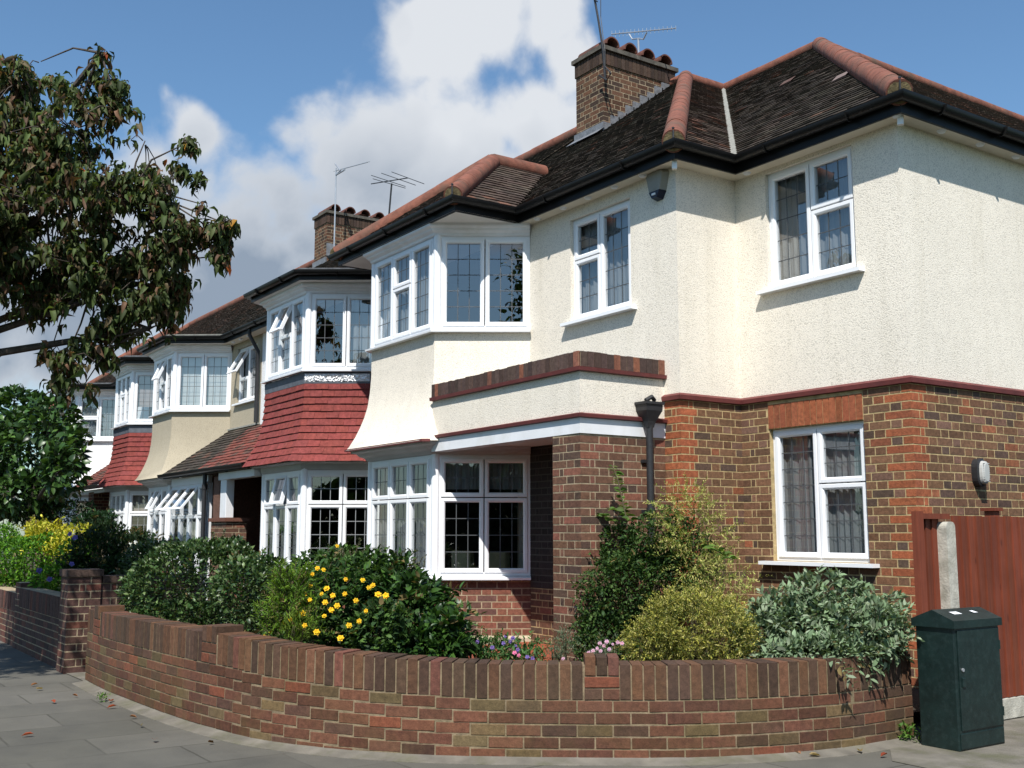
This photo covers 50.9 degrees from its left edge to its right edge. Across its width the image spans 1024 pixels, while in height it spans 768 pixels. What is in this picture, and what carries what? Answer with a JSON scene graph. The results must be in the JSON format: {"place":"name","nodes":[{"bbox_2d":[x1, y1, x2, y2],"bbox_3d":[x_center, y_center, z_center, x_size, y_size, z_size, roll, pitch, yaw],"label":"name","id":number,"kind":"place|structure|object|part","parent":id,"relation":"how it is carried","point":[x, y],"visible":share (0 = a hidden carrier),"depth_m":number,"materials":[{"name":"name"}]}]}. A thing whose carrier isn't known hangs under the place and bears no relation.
{"place":"outdoors","nodes":[
{"label":"outdoors","id":0,"kind":"place"},
{"bbox_2d":[2,492,35,559],"bbox_3d":[-14.725,3.740,30.812,2.168,3.612,6.853,5,-9,-34],"label":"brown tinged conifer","id":1,"kind":"object","parent":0,"point":[7,521],"visible":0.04,"depth_m":28.70,"materials":[{"name":"green plant"}]},
{"bbox_2d":[67,672,85,679],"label":"garden path","id":2,"kind":"structure","parent":0,"point":[80,675],"depth_m":10.73,"materials":[{"name":"concrete"}]},
{"bbox_2d":[34,295,247,575],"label":"end white house","id":3,"kind":"structure","parent":0,"point":[101,422],"depth_m":27.85,"materials":[{"name":"paint"}]},
{"bbox_2d":[59,498,70,528],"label":"window","id":4,"kind":"structure","parent":3,"relation":"in","point":[65,498],"depth_m":27.83,"materials":[{"name":"white plastic"}]},
{"bbox_2d":[73,498,109,531],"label":"window","id":5,"kind":"structure","parent":3,"relation":"in","point":[82,499],"depth_m":27.53,"materials":[{"name":"white plastic"}]},
{"bbox_2d":[79,397,114,439],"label":"window","id":6,"kind":"structure","parent":3,"relation":"in","point":[101,421],"depth_m":27.86,"materials":[{"name":"white plastic"}]},
{"bbox_2d":[3,565,327,642],"bbox_3d":[-15.729,5.761,32.268,5.200,0.001,48.140,5,-9,-34],"label":"neighbour garden bed","id":7,"kind":"object","parent":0,"point":[59,585],"depth_m":27.70,"materials":[{"name":"plant"}]},
{"bbox_2d":[0,522,96,591],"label":"privet hedge","id":8,"kind":"object","parent":7,"relation":"on","point":[8,575],"visible":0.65,"depth_m":15.29,"materials":[{"name":"green plant"}]},
{"bbox_2d":[11,514,98,588],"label":"golden shrub","id":9,"kind":"object","parent":7,"relation":"on","point":[34,527],"visible":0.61,"depth_m":16.75,"materials":[{"name":"yellow plant"}]},
{"bbox_2d":[9,493,119,575],"bbox_3d":[-8.816,3.193,21.686,1.764,2.205,5.911,5,-9,-34],"label":"hydrangea bush","id":10,"kind":"object","parent":7,"relation":"on","point":[94,514],"visible":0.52,"depth_m":23.21,"materials":[{"name":"green plant"}]},
{"bbox_2d":[36,517,159,581],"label":"dark leafy shrub","id":11,"kind":"object","parent":7,"relation":"on","point":[108,550],"visible":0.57,"depth_m":12.54,"materials":[{"name":"green plant"}]},
{"bbox_2d":[113,525,164,557],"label":"white flowering shrub","id":12,"kind":"object","parent":7,"relation":"on","point":[135,529],"visible":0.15,"depth_m":17.67,"materials":[{"name":"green plant"}]},
{"bbox_2d":[0,562,923,767],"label":"pavement","id":13,"kind":"structure","parent":0,"point":[69,729],"depth_m":7.32,"materials":[{"name":"grey concrete"}]},
{"bbox_2d":[0,582,42,648],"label":"front wall","id":14,"kind":"structure","parent":13,"relation":"on","point":[9,607],"depth_m":13.82,"materials":[{"name":"brick"}]},
{"bbox_2d":[0,383,93,575],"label":"broadleaf tree","id":15,"kind":"object","parent":13,"relation":"on","point":[59,440],"visible":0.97,"depth_m":22.96,"materials":[{"name":"green plant"}]},
{"bbox_2d":[96,692,110,701],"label":"weed","id":16,"kind":"object","parent":13,"relation":"on","point":[101,695],"visible":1,"depth_m":9.11,"materials":[{"name":"green plant"}]},
{"bbox_2d":[17,568,198,673],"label":"gate pier wall","id":17,"kind":"structure","parent":13,"relation":"on","point":[52,628],"depth_m":11.24,"materials":[{"name":"brick"}]},
{"bbox_2d":[0,42,240,409],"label":"street tree","id":18,"kind":"object","parent":13,"relation":"on","point":[45,165],"visible":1,"depth_m":9.95,"materials":[{"name":"green plant"}]},
{"bbox_2d":[72,259,316,571],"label":"red tiled house","id":19,"kind":"structure","parent":13,"relation":"on","point":[118,475],"depth_m":23.61,"materials":[{"name":"brick"}]},
{"bbox_2d":[110,491,125,531],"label":"window","id":20,"kind":"structure","parent":19,"relation":"in","point":[117,499],"depth_m":23.72,"materials":[{"name":"white plastic"}]},
{"bbox_2d":[115,373,130,426],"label":"window","id":21,"kind":"structure","parent":19,"relation":"in","point":[123,383],"depth_m":24.10,"materials":[{"name":"white plastic"}]},
{"bbox_2d":[128,491,154,532],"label":"window","id":22,"kind":"structure","parent":19,"relation":"in","point":[138,502],"depth_m":23.25,"materials":[{"name":"white plastic"}]},
{"bbox_2d":[133,372,159,422],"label":"window","id":23,"kind":"structure","parent":19,"relation":"in","point":[143,380],"depth_m":23.60,"materials":[{"name":"white plastic"}]},
{"bbox_2d":[135,161,383,599],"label":"tan rendered house","id":24,"kind":"structure","parent":13,"relation":"on","point":[207,393],"depth_m":20.95,"materials":[{"name":"beige paint"}]},
{"bbox_2d":[145,487,167,552],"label":"window","id":25,"kind":"structure","parent":24,"relation":"in","point":[158,524],"depth_m":21.25,"materials":[{"name":"white plastic"}]},
{"bbox_2d":[152,354,173,414],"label":"window","id":26,"kind":"structure","parent":24,"relation":"in","point":[164,367],"depth_m":21.60,"materials":[{"name":"white plastic"}]},
{"bbox_2d":[155,483,212,579],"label":"window","id":27,"kind":"structure","parent":24,"relation":"in","point":[177,498],"depth_m":19.46,"materials":[{"name":"white plastic"}]},
{"bbox_2d":[174,490,201,542],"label":"window","id":28,"kind":"structure","parent":24,"relation":"in","point":[195,497],"depth_m":20.76,"materials":[{"name":"white plastic"}]},
{"bbox_2d":[176,353,231,409],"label":"window","id":29,"kind":"structure","parent":24,"relation":"in","point":[203,383],"depth_m":21.09,"materials":[{"name":"white plastic"}]},
{"bbox_2d":[226,343,256,405],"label":"window","id":30,"kind":"structure","parent":24,"relation":"in","point":[249,353],"depth_m":20.48,"materials":[{"name":"white plastic"}]},
{"bbox_2d":[193,126,576,611],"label":"red tiled house","id":31,"kind":"structure","parent":13,"relation":"on","point":[299,485],"depth_m":16.10,"materials":[{"name":"brick"}]},
{"bbox_2d":[262,471,300,564],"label":"window","id":32,"kind":"structure","parent":31,"relation":"in","point":[284,502],"depth_m":16.10,"materials":[{"name":"white plastic"}]},
{"bbox_2d":[268,295,305,380],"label":"window","id":33,"kind":"structure","parent":31,"relation":"in","point":[288,325],"depth_m":16.39,"materials":[{"name":"white plastic"}]},
{"bbox_2d":[306,471,379,562],"bbox_3d":[-2.428,1.933,15.451,1.068,1.370,0.084,0,-8,0],"label":"window","id":34,"kind":"structure","parent":31,"relation":"in","point":[342,488],"depth_m":15.44,"materials":[{"name":"white plastic"}]},
{"bbox_2d":[311,294,382,368],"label":"window","id":35,"kind":"structure","parent":31,"relation":"in","point":[356,307],"depth_m":15.85,"materials":[{"name":"white plastic"}]},
{"bbox_2d":[71,604,921,765],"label":"curved garden wall","id":36,"kind":"structure","parent":13,"relation":"on","point":[232,683],"depth_m":6.93,"materials":[{"name":"brick"}]},
{"bbox_2d":[327,0,1023,688],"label":"corner house","id":37,"kind":"structure","parent":13,"relation":"on","point":[777,304],"depth_m":10.66,"materials":[{"name":"white paint"}]},
{"bbox_2d":[370,456,430,574],"bbox_3d":[-1.318,1.602,13.045,0.140,1.370,1.510,5,-9,-34],"label":"window","id":38,"kind":"structure","parent":37,"relation":"in","point":[404,503],"depth_m":13.07,"materials":[{"name":"white plastic"}]},
{"bbox_2d":[374,238,433,346],"bbox_3d":[-1.319,-1.103,13.418,0.140,1.120,1.510,5,-9,-34],"label":"window","id":39,"kind":"structure","parent":37,"relation":"in","point":[407,281],"depth_m":13.44,"materials":[{"name":"white plastic"}]},
{"bbox_2d":[451,550,473,567],"bbox_3d":[-0.473,2.734,14.487,0.530,0.980,0.480,5,-9,-34],"label":"dining chair","id":40,"kind":"object","parent":37,"relation":"in","point":[459,559],"visible":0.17,"depth_m":14.35,"materials":[{"name":"beige fabric"}]},
{"bbox_2d":[439,456,529,575],"bbox_3d":[-0.321,1.520,12.456,1.068,1.370,0.241,0,-8,0],"label":"window","id":41,"kind":"structure","parent":37,"relation":"in","point":[481,473],"depth_m":12.39,"materials":[{"name":"white plastic"}]},
{"bbox_2d":[441,237,529,328],"bbox_3d":[-0.320,-1.195,12.751,1.068,1.120,0.084,0,-8,0],"label":"window","id":42,"kind":"structure","parent":37,"relation":"in","point":[484,259],"depth_m":12.72,"materials":[{"name":"white plastic"}]},
{"bbox_2d":[489,551,509,567],"bbox_3d":[-0.001,2.639,13.799,0.530,0.980,0.480,5,-9,-34],"label":"dining chair","id":43,"kind":"object","parent":37,"relation":"in","point":[494,559],"visible":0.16,"depth_m":13.63,"materials":[{"name":"beige fabric"}]},
{"bbox_2d":[560,199,636,326],"bbox_3d":[0.981,-1.300,11.675,0.256,1.215,1.211,5,-9,-34],"label":"window","id":44,"kind":"structure","parent":37,"relation":"in","point":[605,259],"depth_m":11.72,"materials":[{"name":"white plastic"}]},
{"bbox_2d":[756,146,864,295],"bbox_3d":[2.885,-1.560,10.375,0.256,1.235,1.241,5,-9,-34],"label":"window","id":45,"kind":"structure","parent":37,"relation":"in","point":[811,202],"depth_m":10.39,"materials":[{"name":"white plastic"}]},
{"bbox_2d":[758,421,879,567],"bbox_3d":[2.866,1.033,10.035,0.275,1.305,1.323,5,-9,-34],"label":"window","id":46,"kind":"structure","parent":37,"relation":"in","point":[820,470],"depth_m":10.06,"materials":[{"name":"white plastic"}]},
{"bbox_2d":[911,508,1023,719],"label":"timber fence","id":47,"kind":"object","parent":13,"relation":"on","point":[966,561],"visible":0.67,"depth_m":8.24,"materials":[{"name":"wood"}]},
{"bbox_2d":[0,0,1023,536],"label":"sky","id":48,"kind":"structure","parent":0,"point":[273,94],"materials":[{"name":"blue"}]},
{"bbox_2d":[373,649,919,711],"bbox_3d":[-0.060,2.597,9.389,5.244,0.001,6.040,5,-9,-34],"label":"garden bed","id":49,"kind":"object","parent":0,"point":[915,699],"depth_m":8.37,"materials":[{"name":"soil"}]},
{"bbox_2d":[109,529,289,633],"bbox_3d":[-3.217,2.142,10.915,1.606,1.343,3.878,5,-9,-34],"label":"evergreen shrub","id":50,"kind":"object","parent":49,"relation":"on","point":[249,566],"visible":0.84,"depth_m":10.26,"materials":[{"name":"green plant"}]},
{"bbox_2d":[251,556,337,643],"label":"feathery green plant","id":51,"kind":"object","parent":49,"relation":"on","point":[281,605],"visible":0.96,"depth_m":8.08,"materials":[{"name":"green plant"}]},
{"bbox_2d":[253,539,426,652],"bbox_3d":[-1.443,1.865,8.601,1.513,1.255,3.097,-1,-8,4],"label":"yellow rose bush","id":52,"kind":"object","parent":49,"relation":"on","point":[340,570],"visible":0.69,"depth_m":8.68,"materials":[{"name":"green plant"}]},
{"bbox_2d":[329,547,487,658],"bbox_3d":[-0.838,2.006,9.061,1.312,1.264,1.743,5,-9,-34],"label":"laurel shrub","id":53,"kind":"object","parent":49,"relation":"on","point":[441,631],"visible":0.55,"depth_m":8.68,"materials":[{"name":"green plant"}]},
{"bbox_2d":[465,623,550,661],"bbox_3d":[-0.049,2.211,8.464,0.654,0.595,1.286,3,-9,-24],"label":"flowering bedding","id":54,"kind":"object","parent":49,"relation":"on","point":[509,650],"visible":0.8,"depth_m":8.33,"materials":[{"name":"multicoloured plant"}]},
{"bbox_2d":[530,618,634,661],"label":"pink daisy clump","id":55,"kind":"object","parent":49,"relation":"on","point":[564,651],"visible":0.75,"depth_m":8.06,"materials":[{"name":"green plant"}]},
{"bbox_2d":[566,465,736,661],"bbox_3d":[1.312,1.654,9.503,1.886,1.919,1.063,-6,-10,35],"label":"climbing shrub","id":56,"kind":"object","parent":49,"relation":"on","point":[624,558],"visible":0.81,"depth_m":9.56,"materials":[{"name":"green plant"}]},
{"bbox_2d":[614,579,766,660],"bbox_3d":[1.338,1.882,7.697,0.987,0.972,1.044,5,-9,-34],"label":"yellow heath bush","id":57,"kind":"object","parent":49,"relation":"on","point":[653,630],"visible":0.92,"depth_m":7.65,"materials":[{"name":"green plant"}]},
{"bbox_2d":[642,472,771,656],"bbox_3d":[1.654,1.661,9.261,0.846,1.827,1.149,2,-8,-16],"label":"variegated shrub","id":58,"kind":"object","parent":49,"relation":"on","point":[701,558],"visible":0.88,"depth_m":9.38,"materials":[{"name":"green plant"}]},
{"bbox_2d":[723,564,924,690],"bbox_3d":[2.153,1.813,7.568,1.474,1.073,1.208,-2,-8,13],"label":"silver leaf shrub","id":59,"kind":"object","parent":49,"relation":"on","point":[869,625],"visible":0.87,"depth_m":7.48,"materials":[{"name":"plant"}]},
{"bbox_2d":[890,717,1023,767],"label":"concrete apron","id":60,"kind":"object","parent":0,"point":[1009,753],"visible":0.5,"depth_m":6.93,"materials":[{"name":"grey concrete"}]},
{"bbox_2d":[897,720,920,743],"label":"weed","id":61,"kind":"object","parent":60,"relation":"on","point":[908,729],"visible":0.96,"depth_m":7.36,"materials":[{"name":"green plant"}]},
{"bbox_2d":[911,607,1004,751],"bbox_3d":[3.049,1.988,7.333,0.551,0.905,0.328,5,-9,-34],"label":"utility cabinet","id":62,"kind":"object","parent":60,"relation":"on","point":[960,683],"visible":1,"depth_m":7.19,"materials":[{"name":"green metal"}]},
{"bbox_3d":[3.132,2.028,7.204,0.491,0.760,0.008,5,-9,-34],"label":"door","id":63,"kind":"part","parent":62,"relation":"part of","materials":[{"name":"green paint"}]}
]}

